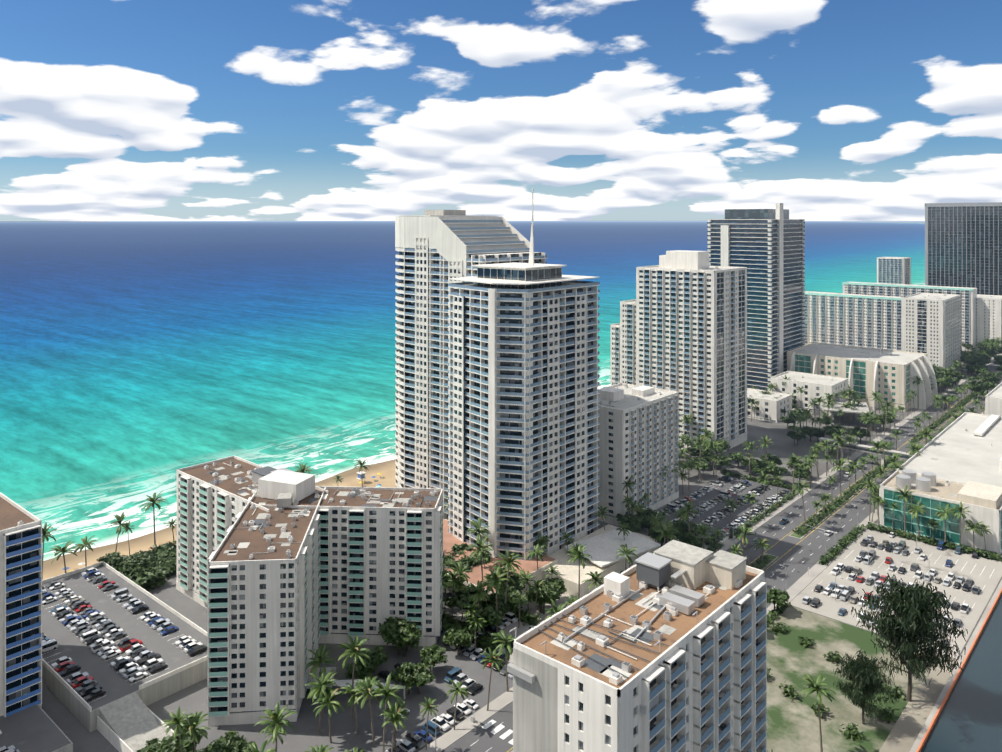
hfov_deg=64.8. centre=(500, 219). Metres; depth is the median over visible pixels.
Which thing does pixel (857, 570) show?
car
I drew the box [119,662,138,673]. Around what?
car
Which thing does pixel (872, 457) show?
palm
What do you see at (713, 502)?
car
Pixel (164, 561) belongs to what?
beach shrubs
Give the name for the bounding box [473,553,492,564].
tree
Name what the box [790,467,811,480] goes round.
bush
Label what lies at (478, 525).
palm
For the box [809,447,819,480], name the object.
palm
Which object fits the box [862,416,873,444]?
palm
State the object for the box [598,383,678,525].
building
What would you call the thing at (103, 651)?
car
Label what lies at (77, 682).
car
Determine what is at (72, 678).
car
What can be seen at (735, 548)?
palm
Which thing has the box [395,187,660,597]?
building
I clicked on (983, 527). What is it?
palm
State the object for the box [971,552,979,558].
car
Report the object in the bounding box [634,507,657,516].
tree
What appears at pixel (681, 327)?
building
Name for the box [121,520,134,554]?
palm
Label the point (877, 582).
car
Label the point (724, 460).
tree
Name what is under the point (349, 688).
palm
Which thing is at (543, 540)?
palm
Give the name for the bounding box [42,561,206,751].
parking deck
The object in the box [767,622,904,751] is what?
shrubs
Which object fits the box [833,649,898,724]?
tree
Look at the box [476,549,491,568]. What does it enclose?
palm
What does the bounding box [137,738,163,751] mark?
bush
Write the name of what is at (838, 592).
car
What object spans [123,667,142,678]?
car
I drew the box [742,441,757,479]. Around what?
palm
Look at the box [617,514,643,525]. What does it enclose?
tree
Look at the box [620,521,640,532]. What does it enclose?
tree
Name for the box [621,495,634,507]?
palm
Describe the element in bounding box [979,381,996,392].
tree
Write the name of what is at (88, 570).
car
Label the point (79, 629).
car
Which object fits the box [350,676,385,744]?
palm
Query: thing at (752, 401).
palm
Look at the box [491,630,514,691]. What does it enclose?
palm
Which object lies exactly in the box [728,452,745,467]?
tree
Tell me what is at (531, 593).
tree
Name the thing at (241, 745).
bush
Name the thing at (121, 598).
car
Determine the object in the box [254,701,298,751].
palm
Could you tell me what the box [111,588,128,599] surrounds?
car
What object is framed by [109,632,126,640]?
car
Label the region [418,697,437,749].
palm
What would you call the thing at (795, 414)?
tree
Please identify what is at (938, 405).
palm
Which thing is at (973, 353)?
tree
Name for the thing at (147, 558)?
bush
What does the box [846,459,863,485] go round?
palm
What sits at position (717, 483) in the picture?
car
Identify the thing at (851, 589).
car
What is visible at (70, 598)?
car
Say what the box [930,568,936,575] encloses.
car
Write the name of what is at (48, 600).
car
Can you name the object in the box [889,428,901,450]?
palm
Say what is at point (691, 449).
tree
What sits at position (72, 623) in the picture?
car
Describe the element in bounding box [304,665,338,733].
palm
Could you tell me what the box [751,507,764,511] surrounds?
car
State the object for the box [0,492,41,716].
building
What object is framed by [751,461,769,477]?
tree
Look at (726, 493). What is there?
car
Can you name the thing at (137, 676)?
car
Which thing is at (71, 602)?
car
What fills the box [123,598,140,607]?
car
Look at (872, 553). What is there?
car
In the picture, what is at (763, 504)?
car
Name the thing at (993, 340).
tree
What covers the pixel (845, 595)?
car
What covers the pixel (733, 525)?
car
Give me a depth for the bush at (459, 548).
286.81 m
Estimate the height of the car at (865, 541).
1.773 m
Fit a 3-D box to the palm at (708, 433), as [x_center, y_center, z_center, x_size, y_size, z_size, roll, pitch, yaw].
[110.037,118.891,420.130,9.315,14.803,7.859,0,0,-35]
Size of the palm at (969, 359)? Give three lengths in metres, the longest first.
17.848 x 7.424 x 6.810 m
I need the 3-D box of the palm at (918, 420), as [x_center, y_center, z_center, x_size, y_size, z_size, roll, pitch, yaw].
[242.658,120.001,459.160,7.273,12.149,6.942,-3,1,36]
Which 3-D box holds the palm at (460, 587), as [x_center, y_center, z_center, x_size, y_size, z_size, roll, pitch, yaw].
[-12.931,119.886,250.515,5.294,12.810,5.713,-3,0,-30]
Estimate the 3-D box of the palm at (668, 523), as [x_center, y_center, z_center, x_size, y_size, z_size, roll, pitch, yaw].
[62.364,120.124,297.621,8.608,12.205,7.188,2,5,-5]
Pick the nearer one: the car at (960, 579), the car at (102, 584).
the car at (102, 584)
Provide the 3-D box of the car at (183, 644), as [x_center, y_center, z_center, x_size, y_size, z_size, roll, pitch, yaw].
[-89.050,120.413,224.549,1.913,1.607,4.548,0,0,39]
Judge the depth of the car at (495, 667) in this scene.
221.52 m
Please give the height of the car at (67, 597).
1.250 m
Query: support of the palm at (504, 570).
on the ground sheets
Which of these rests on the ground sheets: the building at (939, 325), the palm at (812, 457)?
the palm at (812, 457)
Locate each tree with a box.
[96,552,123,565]
[116,553,141,566]
[119,568,137,575]
[122,557,145,572]
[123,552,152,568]
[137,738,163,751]
[140,566,157,577]
[155,747,167,751]
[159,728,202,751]
[166,741,198,751]
[198,746,216,751]
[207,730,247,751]
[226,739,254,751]
[345,655,375,678]
[359,645,387,672]
[378,616,415,655]
[391,661,424,693]
[392,622,420,656]
[402,619,421,650]
[402,666,434,693]
[420,644,447,673]
[443,552,458,560]
[443,560,449,570]
[443,584,488,617]
[443,626,471,655]
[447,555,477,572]
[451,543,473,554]
[452,627,476,646]
[464,603,503,632]
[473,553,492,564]
[481,593,511,614]
[488,567,524,589]
[494,584,521,606]
[522,579,551,612]
[524,581,561,613]
[526,584,559,612]
[546,577,566,601]
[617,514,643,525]
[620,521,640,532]
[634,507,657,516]
[640,515,660,535]
[648,525,671,546]
[656,533,677,543]
[670,520,696,539]
[679,535,702,547]
[685,446,695,456]
[686,522,702,534]
[688,457,709,476]
[692,446,711,456]
[699,454,712,461]
[704,439,730,454]
[714,456,730,471]
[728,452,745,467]
[739,458,758,474]
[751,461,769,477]
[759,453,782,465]
[764,466,787,479]
[767,587,789,609]
[780,416,795,426]
[786,430,807,445]
[786,458,812,477]
[788,408,810,427]
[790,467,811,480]
[801,426,819,441]
[812,430,823,441]
[817,424,846,437]
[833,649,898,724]
[850,426,871,443]
[851,573,967,701]
[857,416,875,429]
[874,412,894,430]
[935,371,949,376]
[937,379,952,391]
[947,376,959,387]
[948,370,965,385]
[960,357,982,364]
[961,343,973,348]
[963,365,975,375]
[963,380,987,396]
[966,351,982,356]
[969,365,987,374]
[971,355,990,364]
[977,347,996,356]
[978,343,995,349]
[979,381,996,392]
[981,339,1001,346]
[981,372,997,376]
[982,355,990,359]
[982,373,1000,382]
[994,354,1001,359]
[994,359,1001,365]
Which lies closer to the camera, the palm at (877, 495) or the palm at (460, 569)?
the palm at (460, 569)
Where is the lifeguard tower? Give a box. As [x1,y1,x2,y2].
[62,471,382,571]
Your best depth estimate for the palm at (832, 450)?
395.74 m
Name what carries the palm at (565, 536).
on the ground sheets
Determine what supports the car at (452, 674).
on the ground sheets
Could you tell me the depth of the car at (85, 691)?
201.13 m
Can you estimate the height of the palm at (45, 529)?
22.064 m
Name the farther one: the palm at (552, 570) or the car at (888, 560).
the car at (888, 560)
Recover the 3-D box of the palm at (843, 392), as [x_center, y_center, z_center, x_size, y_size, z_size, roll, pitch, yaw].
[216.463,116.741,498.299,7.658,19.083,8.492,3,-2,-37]
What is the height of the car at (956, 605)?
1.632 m
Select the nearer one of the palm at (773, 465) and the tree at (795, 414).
the palm at (773, 465)
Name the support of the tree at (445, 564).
on the ground
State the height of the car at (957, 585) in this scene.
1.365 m
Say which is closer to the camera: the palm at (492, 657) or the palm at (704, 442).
the palm at (492, 657)
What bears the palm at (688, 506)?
on the ground sheets
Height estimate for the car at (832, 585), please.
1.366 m
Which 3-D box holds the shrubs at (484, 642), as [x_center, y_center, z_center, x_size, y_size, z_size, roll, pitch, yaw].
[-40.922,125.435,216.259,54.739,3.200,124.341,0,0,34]
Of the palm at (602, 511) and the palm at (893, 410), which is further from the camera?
the palm at (893, 410)
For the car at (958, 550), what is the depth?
298.36 m
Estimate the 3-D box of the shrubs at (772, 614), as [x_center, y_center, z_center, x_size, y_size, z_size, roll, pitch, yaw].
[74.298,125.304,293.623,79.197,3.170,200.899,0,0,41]
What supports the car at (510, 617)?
on the ground sheets
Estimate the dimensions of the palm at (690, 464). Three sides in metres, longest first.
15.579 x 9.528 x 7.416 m
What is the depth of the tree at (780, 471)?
373.97 m
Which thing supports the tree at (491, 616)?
on the ground sheets
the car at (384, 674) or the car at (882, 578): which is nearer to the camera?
the car at (384, 674)
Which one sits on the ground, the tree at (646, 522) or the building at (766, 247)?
the building at (766, 247)
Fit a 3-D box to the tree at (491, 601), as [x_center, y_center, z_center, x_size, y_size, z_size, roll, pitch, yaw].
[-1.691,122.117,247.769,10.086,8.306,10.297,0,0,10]
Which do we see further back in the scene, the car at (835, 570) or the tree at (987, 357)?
the tree at (987, 357)
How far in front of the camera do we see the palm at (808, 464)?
372.05 m
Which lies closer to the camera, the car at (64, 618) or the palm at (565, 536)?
the car at (64, 618)
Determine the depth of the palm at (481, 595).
239.97 m
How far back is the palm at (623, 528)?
293.40 m
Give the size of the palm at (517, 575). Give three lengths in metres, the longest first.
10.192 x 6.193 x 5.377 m
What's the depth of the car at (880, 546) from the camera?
302.81 m
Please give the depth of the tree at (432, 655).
219.09 m
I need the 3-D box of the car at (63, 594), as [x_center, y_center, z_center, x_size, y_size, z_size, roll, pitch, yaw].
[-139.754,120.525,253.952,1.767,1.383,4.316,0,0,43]
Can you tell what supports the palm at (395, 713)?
on the ground sheets
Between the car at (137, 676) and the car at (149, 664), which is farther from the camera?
the car at (149, 664)
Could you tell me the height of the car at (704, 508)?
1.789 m
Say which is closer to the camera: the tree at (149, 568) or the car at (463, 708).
the car at (463, 708)
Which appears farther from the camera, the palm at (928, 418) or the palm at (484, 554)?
the palm at (928, 418)
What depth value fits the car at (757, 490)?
363.83 m
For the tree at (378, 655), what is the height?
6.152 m
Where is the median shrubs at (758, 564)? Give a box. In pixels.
[749,555,772,568]
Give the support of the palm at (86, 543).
on the ground
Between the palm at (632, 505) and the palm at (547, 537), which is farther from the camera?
the palm at (632, 505)
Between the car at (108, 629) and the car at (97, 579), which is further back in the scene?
the car at (97, 579)
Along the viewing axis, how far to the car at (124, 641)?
224.24 m
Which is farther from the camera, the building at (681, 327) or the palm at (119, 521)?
the building at (681, 327)
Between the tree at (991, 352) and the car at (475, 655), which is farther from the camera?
the tree at (991, 352)
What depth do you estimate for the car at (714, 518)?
330.16 m
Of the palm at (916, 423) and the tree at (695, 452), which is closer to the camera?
the tree at (695, 452)
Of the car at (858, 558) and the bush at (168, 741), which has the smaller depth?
the bush at (168, 741)
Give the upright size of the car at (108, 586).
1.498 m
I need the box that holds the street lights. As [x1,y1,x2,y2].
[435,377,974,751]
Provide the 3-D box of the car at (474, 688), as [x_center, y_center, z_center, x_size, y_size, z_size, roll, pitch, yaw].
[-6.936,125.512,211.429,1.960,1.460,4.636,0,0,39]
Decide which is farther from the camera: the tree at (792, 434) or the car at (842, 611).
the tree at (792, 434)
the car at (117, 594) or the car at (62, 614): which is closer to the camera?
the car at (62, 614)
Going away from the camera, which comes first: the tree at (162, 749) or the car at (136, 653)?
the tree at (162, 749)
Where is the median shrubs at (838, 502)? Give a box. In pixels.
[792,390,980,534]
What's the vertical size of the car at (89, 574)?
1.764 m
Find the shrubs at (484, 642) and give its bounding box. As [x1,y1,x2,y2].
[442,591,540,652]
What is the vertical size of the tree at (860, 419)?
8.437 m
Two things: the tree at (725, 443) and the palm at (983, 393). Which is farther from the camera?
the palm at (983, 393)
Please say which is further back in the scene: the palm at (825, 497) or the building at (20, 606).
the palm at (825, 497)
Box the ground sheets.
[42,353,1001,751]
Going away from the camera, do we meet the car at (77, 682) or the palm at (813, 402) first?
the car at (77, 682)
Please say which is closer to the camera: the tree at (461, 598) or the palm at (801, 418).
the tree at (461, 598)
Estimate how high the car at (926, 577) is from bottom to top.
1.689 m
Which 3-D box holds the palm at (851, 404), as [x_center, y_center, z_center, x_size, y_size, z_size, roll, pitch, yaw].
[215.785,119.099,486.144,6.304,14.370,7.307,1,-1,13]
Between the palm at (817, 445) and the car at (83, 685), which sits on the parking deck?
the car at (83, 685)
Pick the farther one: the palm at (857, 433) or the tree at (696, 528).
the palm at (857, 433)
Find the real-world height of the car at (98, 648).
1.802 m
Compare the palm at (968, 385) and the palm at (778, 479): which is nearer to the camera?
the palm at (778, 479)
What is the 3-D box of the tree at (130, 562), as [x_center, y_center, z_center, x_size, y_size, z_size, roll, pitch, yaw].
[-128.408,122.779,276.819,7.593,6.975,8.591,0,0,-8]
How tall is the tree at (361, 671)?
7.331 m
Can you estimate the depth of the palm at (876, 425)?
454.88 m
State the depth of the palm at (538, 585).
248.16 m
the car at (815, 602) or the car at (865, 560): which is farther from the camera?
the car at (865, 560)
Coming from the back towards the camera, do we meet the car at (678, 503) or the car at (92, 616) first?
the car at (678, 503)
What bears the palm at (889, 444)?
on the ground sheets
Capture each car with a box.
[0,745,14,751]
[5,748,19,751]
[42,593,53,600]
[42,596,56,604]
[42,639,58,653]
[45,581,61,587]
[49,583,64,589]
[50,605,66,612]
[51,656,71,668]
[52,606,70,616]
[55,588,70,595]
[55,661,75,672]
[56,610,73,618]
[58,591,73,597]
[58,663,80,676]
[59,614,77,621]
[61,593,76,600]
[62,615,80,625]
[64,595,81,603]
[66,672,88,684]
[67,598,85,606]
[67,619,85,628]
[70,620,89,631]
[71,600,89,609]
[71,676,93,688]
[74,625,91,634]
[75,605,91,612]
[75,679,97,692]
[78,628,93,636]
[79,607,95,614]
[79,685,101,697]
[80,629,100,641]
[81,567,97,575]
[82,610,99,618]
[83,570,100,578]
[84,688,105,700]
[85,635,103,644]
[86,612,104,621]
[87,572,104,581]
[89,638,106,647]
[90,616,107,624]
[91,639,114,652]
[92,576,106,582]
[94,619,111,627]
[96,620,114,630]
[97,646,116,655]
[98,580,114,588]
[101,583,117,590]
[101,624,119,634]
[101,649,120,659]
[105,628,123,637]
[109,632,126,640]
[110,656,129,665]
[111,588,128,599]
[113,659,134,670]
[116,594,132,601]
[117,638,133,647]
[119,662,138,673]
[120,638,142,651]
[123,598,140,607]
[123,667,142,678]
[125,643,144,654]
[127,600,145,610]
[129,671,147,681]
[131,605,148,613]
[131,648,149,658]
[134,650,151,661]
[136,652,160,666]
[140,611,155,619]
[142,658,163,670]
[144,613,160,621]
[148,617,165,625]
[149,663,167,672]
[151,618,170,628]
[157,621,173,631]
[160,626,178,635]
[175,635,191,644]
[179,639,196,648]
[184,642,202,652]
[188,644,206,655]
[378,670,392,680]
[388,747,401,751]
[396,739,414,751]
[404,732,424,748]
[414,729,431,741]
[422,720,440,735]
[430,716,449,730]
[440,713,455,725]
[444,667,462,682]
[446,706,463,720]
[454,673,468,683]
[454,703,470,714]
[456,645,468,652]
[460,678,475,689]
[463,647,477,656]
[463,699,478,709]
[468,683,482,694]
[470,648,485,659]
[478,655,488,663]
[485,624,499,632]
[492,651,504,659]
[492,660,507,670]
[499,663,508,674]
[500,617,510,625]
[502,611,517,622]
[661,508,671,513]
[664,506,675,511]
[667,503,678,510]
[672,501,683,507]
[696,505,708,510]
[699,488,709,492]
[701,520,712,525]
[704,517,715,523]
[706,500,716,505]
[709,481,721,486]
[709,516,718,521]
[713,512,725,517]
[714,495,725,500]
[718,477,728,481]
[719,490,730,497]
[726,523,736,529]
[732,519,743,524]
[733,500,743,504]
[737,481,748,485]
[743,511,755,516]
[750,488,761,493]
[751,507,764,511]
[756,503,768,508]
[762,500,773,504]
[779,517,788,524]
[802,596,811,603]
[810,597,820,606]
[813,584,823,591]
[822,587,831,594]
[824,530,832,535]
[828,582,836,588]
[831,567,839,574]
[831,589,840,597]
[836,563,845,570]
[837,608,846,615]
[838,585,845,591]
[840,590,849,600]
[845,566,852,572]
[847,586,854,594]
[848,573,856,579]
[849,595,858,603]
[852,566,861,574]
[855,556,862,561]
[856,576,864,582]
[858,598,867,605]
[859,550,867,556]
[860,538,869,545]
[863,555,871,563]
[865,578,873,584]
[869,541,877,547]
[869,549,875,559]
[870,571,879,579]
[874,580,882,586]
[877,543,884,549]
[879,575,886,582]
[885,543,893,551]
[885,557,892,563]
[888,564,896,570]
[893,547,900,553]
[897,540,905,549]
[898,566,905,573]
[902,549,908,555]
[910,563,918,570]
[914,547,921,553]
[914,570,923,578]
[919,554,926,560]
[924,573,932,580]
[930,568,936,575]
[934,576,941,582]
[937,541,944,549]
[943,579,950,585]
[945,559,952,566]
[947,572,954,580]
[951,601,959,609]
[953,581,960,588]
[954,546,962,554]
[954,618,961,626]
[956,576,964,582]
[960,603,969,613]
[962,582,970,591]
[966,578,973,585]
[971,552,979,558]
[972,585,979,593]
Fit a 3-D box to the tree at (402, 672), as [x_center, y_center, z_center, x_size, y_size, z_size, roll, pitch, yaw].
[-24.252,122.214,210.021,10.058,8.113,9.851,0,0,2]
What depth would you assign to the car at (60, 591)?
255.28 m
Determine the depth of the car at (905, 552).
297.10 m
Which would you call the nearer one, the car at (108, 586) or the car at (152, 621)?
the car at (152, 621)
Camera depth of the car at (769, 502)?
348.67 m
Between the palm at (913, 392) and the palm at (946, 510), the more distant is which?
the palm at (913, 392)
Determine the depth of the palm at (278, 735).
177.11 m
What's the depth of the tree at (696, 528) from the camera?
309.43 m
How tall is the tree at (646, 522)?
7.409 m
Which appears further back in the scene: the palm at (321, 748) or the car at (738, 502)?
the car at (738, 502)
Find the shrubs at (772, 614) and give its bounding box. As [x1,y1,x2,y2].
[638,469,799,625]
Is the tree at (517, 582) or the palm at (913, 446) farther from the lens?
the palm at (913, 446)
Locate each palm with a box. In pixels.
[42,523,56,578]
[49,540,76,572]
[74,535,96,566]
[107,512,129,551]
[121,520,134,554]
[139,490,167,544]
[161,706,194,751]
[163,518,176,544]
[178,711,210,751]
[243,740,275,751]
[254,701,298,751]
[265,726,286,744]
[295,464,312,473]
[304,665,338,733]
[304,744,333,751]
[306,644,335,713]
[312,688,344,742]
[333,475,343,482]
[337,635,370,720]
[340,679,367,734]
[344,747,363,751]
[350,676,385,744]
[353,459,369,486]
[370,673,404,751]
[381,701,407,751]
[382,699,408,747]
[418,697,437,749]
[442,570,451,587]
[443,570,463,618]
[443,574,454,608]
[444,679,468,729]
[450,562,471,608]
[452,576,467,616]
[459,599,480,646]
[465,516,489,553]
[466,580,489,603]
[466,615,486,650]
[469,536,492,578]
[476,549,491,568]
[479,648,503,710]
[482,573,499,602]
[483,566,509,632]
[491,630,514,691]
[493,564,516,584]
[495,549,521,617]
[512,569,525,594]
[512,592,528,627]
[519,570,535,611]
[526,544,546,569]
[528,578,545,618]
[535,534,547,554]
[536,535,550,553]
[544,564,560,579]
[545,599,567,618]
[560,531,573,555]
[565,595,578,606]
[566,544,591,598]
[572,543,583,554]
[582,571,604,589]
[595,505,608,529]
[616,522,630,540]
[616,544,638,569]
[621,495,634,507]
[622,476,635,513]
[626,500,639,514]
[634,501,646,524]
[639,492,649,502]
[648,512,665,542]
[654,521,676,544]
[657,509,668,521]
[657,519,678,542]
[671,463,682,474]
[673,510,687,524]
[677,500,700,532]
[678,436,692,460]
[678,448,688,473]
[678,461,685,471]
[678,472,691,493]
[679,413,694,446]
[681,436,694,457]
[682,457,698,491]
[693,434,708,480]
[693,521,714,548]
[699,428,713,440]
[699,436,710,449]
[699,461,707,483]
[703,440,721,476]
[710,441,722,450]
[710,453,718,476]
[710,527,723,550]
[722,497,739,538]
[730,543,743,555]
[733,452,742,470]
[734,524,754,565]
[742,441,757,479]
[743,492,757,526]
[744,453,753,471]
[747,398,759,420]
[753,537,771,562]
[756,471,770,513]
[758,435,772,460]
[766,461,776,476]
[767,383,776,391]
[772,475,783,502]
[784,453,802,494]
[786,423,798,446]
[792,479,810,527]
[795,386,806,394]
[796,412,809,440]
[799,672,835,751]
[800,408,814,434]
[801,457,814,486]
[805,453,818,483]
[808,397,820,426]
[809,417,817,427]
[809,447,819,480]
[811,442,826,477]
[811,500,824,519]
[812,396,823,416]
[814,416,823,427]
[818,439,832,471]
[818,493,832,512]
[819,414,834,450]
[821,454,831,475]
[822,393,834,411]
[822,398,834,425]
[825,446,838,470]
[826,475,836,489]
[831,458,849,498]
[832,428,848,457]
[833,435,845,465]
[836,409,843,423]
[837,389,849,419]
[839,403,849,422]
[844,388,856,420]
[844,426,852,434]
[845,435,855,460]
[845,464,857,492]
[846,401,856,424]
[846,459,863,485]
[847,395,858,420]
[852,430,862,443]
[860,456,869,479]
[861,411,873,441]
[861,479,878,520]
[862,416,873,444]
[864,414,879,437]
[866,453,881,476]
[868,440,887,468]
[868,490,878,521]
[869,390,883,413]
[871,485,878,515]
[872,494,886,524]
[873,416,881,438]
[874,465,889,481]
[879,439,893,463]
[881,399,895,434]
[885,411,897,426]
[886,453,901,470]
[887,502,898,529]
[888,407,898,424]
[888,462,903,470]
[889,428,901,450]
[894,485,916,532]
[905,394,914,410]
[905,439,919,454]
[906,500,925,536]
[908,389,917,412]
[911,376,924,408]
[911,416,924,434]
[912,421,921,438]
[916,426,936,443]
[925,415,933,426]
[926,519,939,538]
[930,393,943,420]
[932,503,955,541]
[933,402,943,424]
[938,368,950,392]
[938,395,951,417]
[947,393,957,411]
[948,412,959,420]
[950,502,971,546]
[952,386,963,405]
[956,405,967,413]
[959,350,968,376]
[962,382,972,391]
[963,353,972,375]
[964,519,984,548]
[966,346,977,357]
[971,398,982,412]
[975,390,987,413]
[978,525,991,549]
[979,369,987,381]
[988,343,997,360]
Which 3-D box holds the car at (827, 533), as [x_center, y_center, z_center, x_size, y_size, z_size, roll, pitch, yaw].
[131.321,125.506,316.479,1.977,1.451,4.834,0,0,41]
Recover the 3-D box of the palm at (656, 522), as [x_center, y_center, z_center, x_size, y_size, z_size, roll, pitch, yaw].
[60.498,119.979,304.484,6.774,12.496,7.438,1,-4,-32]
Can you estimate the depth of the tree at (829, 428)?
440.52 m
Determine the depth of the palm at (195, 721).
176.03 m
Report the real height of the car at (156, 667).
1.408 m
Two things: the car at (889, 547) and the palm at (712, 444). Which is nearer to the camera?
the car at (889, 547)
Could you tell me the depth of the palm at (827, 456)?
388.38 m
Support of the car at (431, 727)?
on the ground sheets
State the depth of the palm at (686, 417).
427.79 m
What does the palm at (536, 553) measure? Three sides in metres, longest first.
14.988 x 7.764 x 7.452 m
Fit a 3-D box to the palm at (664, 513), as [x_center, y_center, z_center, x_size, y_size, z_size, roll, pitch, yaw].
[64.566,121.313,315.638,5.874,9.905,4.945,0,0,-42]
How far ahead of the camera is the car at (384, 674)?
216.91 m
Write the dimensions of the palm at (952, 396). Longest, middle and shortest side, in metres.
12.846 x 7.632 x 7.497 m
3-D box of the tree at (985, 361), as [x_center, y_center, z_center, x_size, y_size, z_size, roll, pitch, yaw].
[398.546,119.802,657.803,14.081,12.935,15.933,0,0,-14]
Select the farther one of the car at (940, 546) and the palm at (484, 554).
the car at (940, 546)
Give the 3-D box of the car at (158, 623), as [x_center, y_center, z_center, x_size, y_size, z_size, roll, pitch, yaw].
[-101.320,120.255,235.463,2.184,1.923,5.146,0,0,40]
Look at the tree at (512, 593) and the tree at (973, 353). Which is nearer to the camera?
the tree at (512, 593)
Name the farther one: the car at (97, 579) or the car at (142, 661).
the car at (97, 579)
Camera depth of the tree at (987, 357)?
677.37 m
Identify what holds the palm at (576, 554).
on the ground sheets
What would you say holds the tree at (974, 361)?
on the ground sheets
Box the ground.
[42,221,1001,747]
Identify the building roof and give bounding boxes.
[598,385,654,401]
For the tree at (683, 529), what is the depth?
302.06 m
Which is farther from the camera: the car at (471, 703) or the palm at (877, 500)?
the palm at (877, 500)
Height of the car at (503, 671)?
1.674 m
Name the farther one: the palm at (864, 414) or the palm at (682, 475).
the palm at (864, 414)
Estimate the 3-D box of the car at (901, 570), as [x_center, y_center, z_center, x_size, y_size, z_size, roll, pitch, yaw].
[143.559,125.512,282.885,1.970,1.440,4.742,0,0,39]
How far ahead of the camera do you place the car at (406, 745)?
187.54 m
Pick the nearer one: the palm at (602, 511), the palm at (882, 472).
the palm at (602, 511)
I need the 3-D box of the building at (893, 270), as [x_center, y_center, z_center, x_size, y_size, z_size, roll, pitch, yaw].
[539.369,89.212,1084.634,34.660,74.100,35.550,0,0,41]
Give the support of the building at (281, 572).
on the ground
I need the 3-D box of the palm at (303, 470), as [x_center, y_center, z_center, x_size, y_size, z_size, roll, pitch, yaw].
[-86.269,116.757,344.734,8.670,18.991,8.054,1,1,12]
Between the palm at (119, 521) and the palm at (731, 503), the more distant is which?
the palm at (731, 503)
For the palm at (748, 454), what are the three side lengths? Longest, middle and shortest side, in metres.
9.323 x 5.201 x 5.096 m
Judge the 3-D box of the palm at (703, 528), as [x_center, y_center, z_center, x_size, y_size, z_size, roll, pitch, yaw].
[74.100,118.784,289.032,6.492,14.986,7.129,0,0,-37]
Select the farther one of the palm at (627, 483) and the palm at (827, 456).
the palm at (827, 456)
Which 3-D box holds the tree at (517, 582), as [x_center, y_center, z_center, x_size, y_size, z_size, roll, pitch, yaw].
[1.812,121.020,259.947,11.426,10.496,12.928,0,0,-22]
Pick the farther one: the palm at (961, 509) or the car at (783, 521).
the car at (783, 521)
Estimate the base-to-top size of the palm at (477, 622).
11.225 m
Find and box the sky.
[0,0,1001,221]
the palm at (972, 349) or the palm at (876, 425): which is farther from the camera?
the palm at (972, 349)
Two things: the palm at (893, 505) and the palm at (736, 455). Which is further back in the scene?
the palm at (736, 455)
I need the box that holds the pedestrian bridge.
[819,437,912,466]
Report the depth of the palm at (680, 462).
365.28 m
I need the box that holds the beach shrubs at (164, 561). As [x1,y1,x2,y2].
[111,541,176,590]
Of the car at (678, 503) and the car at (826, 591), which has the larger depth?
the car at (678, 503)
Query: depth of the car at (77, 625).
233.54 m
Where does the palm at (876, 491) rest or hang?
on the ground sheets
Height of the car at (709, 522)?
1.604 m
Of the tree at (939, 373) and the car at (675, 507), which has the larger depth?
the tree at (939, 373)
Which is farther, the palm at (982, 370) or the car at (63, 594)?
the palm at (982, 370)
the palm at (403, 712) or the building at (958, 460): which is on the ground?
the building at (958, 460)
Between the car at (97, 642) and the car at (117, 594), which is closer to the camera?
the car at (97, 642)
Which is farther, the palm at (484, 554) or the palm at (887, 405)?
the palm at (887, 405)
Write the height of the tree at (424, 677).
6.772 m
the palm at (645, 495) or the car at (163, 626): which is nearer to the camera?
the car at (163, 626)
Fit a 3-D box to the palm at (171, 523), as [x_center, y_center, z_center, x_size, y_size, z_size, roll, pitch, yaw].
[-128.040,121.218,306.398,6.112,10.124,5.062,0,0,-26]
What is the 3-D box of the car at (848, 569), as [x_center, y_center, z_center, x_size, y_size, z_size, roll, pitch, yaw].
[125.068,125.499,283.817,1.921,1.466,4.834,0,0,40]
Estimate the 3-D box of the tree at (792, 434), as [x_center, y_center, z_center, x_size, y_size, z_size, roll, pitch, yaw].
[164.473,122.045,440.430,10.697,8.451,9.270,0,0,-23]
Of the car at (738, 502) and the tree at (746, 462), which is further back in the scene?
the tree at (746, 462)
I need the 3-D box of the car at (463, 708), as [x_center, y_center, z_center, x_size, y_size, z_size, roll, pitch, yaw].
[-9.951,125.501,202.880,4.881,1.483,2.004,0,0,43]
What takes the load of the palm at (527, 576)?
on the ground sheets
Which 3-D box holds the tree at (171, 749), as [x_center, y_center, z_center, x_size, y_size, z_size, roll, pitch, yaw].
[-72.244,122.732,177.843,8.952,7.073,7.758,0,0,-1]
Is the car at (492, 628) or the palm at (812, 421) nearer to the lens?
the car at (492, 628)
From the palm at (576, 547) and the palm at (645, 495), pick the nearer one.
the palm at (576, 547)
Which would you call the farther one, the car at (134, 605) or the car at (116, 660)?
the car at (134, 605)
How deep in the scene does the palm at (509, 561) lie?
247.30 m
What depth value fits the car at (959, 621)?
245.53 m
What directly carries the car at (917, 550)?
on the ground sheets
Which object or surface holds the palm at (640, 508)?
on the ground sheets
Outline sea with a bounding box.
[0,221,924,560]
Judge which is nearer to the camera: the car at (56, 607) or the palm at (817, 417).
the car at (56, 607)
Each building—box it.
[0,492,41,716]
[176,456,442,725]
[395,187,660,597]
[512,540,766,751]
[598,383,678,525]
[610,250,746,454]
[707,203,804,390]
[747,342,937,421]
[805,282,1001,369]
[877,257,910,284]
[879,382,1001,553]
[925,202,1001,295]

